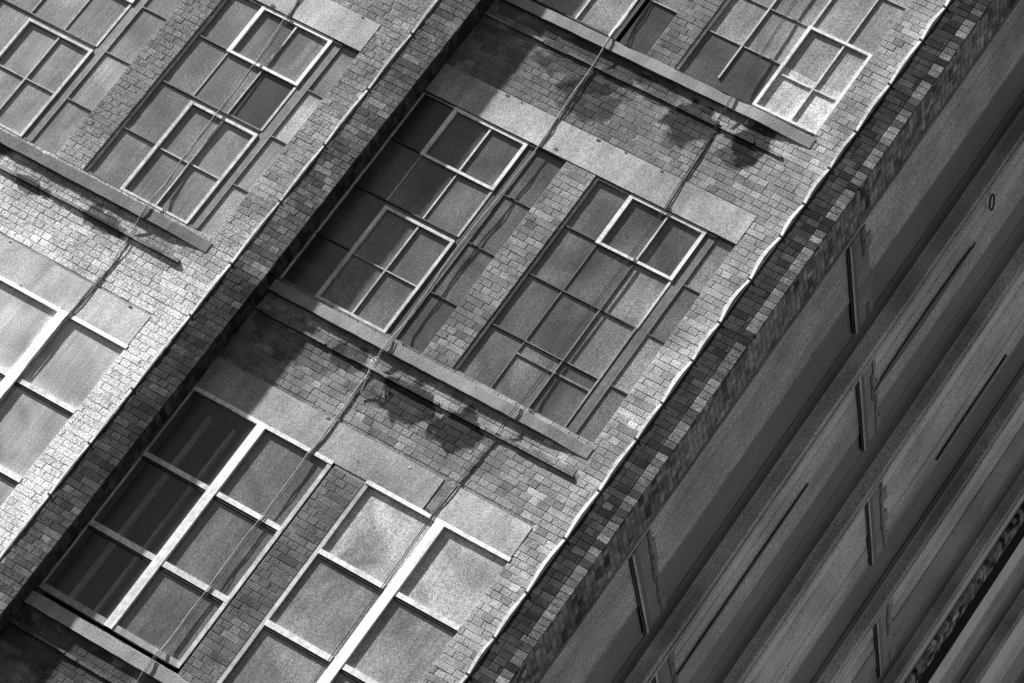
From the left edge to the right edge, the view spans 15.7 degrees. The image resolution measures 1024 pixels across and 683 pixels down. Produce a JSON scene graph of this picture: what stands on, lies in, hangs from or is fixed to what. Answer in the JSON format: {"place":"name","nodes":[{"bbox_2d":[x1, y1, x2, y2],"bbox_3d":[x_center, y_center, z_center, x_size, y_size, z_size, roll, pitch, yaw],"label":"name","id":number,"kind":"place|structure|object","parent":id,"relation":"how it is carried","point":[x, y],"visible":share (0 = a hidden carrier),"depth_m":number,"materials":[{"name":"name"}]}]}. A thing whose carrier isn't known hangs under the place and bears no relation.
{"place":"outdoors","nodes":[
{"label":"outdoors","id":0,"kind":"place"},
{"bbox_2d":[0,0,1023,682],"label":"brick building","id":1,"kind":"structure","parent":0,"point":[764,424],"depth_m":38.32,"materials":[{"name":"brick"}]},
{"bbox_2d":[0,275,128,505],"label":"window","id":2,"kind":"structure","parent":1,"relation":"in","point":[36,408],"depth_m":37.65,"materials":[{"name":"glass"}]},
{"bbox_2d":[0,0,182,155],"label":"window","id":3,"kind":"structure","parent":1,"relation":"in","point":[64,80],"depth_m":39.68,"materials":[{"name":"glass"}]},
{"bbox_2d":[0,0,299,400],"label":"cable","id":4,"kind":"object","parent":1,"relation":"attached to","point":[74,307],"visible":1,"depth_m":38.40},
{"bbox_2d":[38,385,333,670],"bbox_3d":[-3.229,1.891,37.017,1.800,2.666,0.372,27,-23,22],"label":"window","id":5,"kind":"structure","parent":1,"relation":"in","point":[175,578],"depth_m":36.81,"materials":[{"name":"glass"}]},
{"bbox_2d":[85,0,357,237],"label":"window","id":6,"kind":"structure","parent":1,"relation":"in","point":[302,64],"depth_m":39.07,"materials":[{"name":"glass"}]},
{"bbox_2d":[216,480,511,682],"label":"window","id":7,"kind":"structure","parent":1,"relation":"in","point":[447,571],"depth_m":36.19,"materials":[{"name":"glass"}]},
{"bbox_2d":[136,0,641,682],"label":"cable","id":8,"kind":"object","parent":1,"relation":"attached to","point":[370,372],"visible":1,"depth_m":37.55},
{"bbox_2d":[360,356,379,392],"bbox_3d":[-1.444,0.327,37.396,0.126,0.400,0.058,45,-23,-21],"label":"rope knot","id":9,"kind":"object","parent":8,"relation":"attached to","point":[370,367],"visible":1,"depth_m":37.42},
{"bbox_2d":[279,92,564,352],"bbox_3d":[-0.919,-1.256,38.417,1.830,2.666,0.054,27,-23,22],"label":"window","id":10,"kind":"structure","parent":1,"relation":"in","point":[443,166],"depth_m":38.42,"materials":[{"name":"glass"}]},
{"bbox_2d":[312,0,796,682],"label":"cable","id":11,"kind":"object","parent":1,"relation":"attached to","point":[560,350],"visible":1,"depth_m":37.35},
{"bbox_2d":[454,177,733,442],"bbox_3d":[0.904,-0.307,37.605,1.830,2.666,0.054,27,-23,22],"label":"window","id":12,"kind":"structure","parent":1,"relation":"in","point":[633,320],"depth_m":37.63,"materials":[{"name":"glass"}]},
{"bbox_2d":[531,0,686,54],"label":"window","id":13,"kind":"structure","parent":1,"relation":"in","point":[603,17],"depth_m":39.45,"materials":[{"name":"glass"}]},
{"bbox_2d":[676,0,911,135],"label":"window","id":14,"kind":"structure","parent":1,"relation":"in","point":[829,43],"depth_m":38.98,"materials":[{"name":"glass"}]}
]}

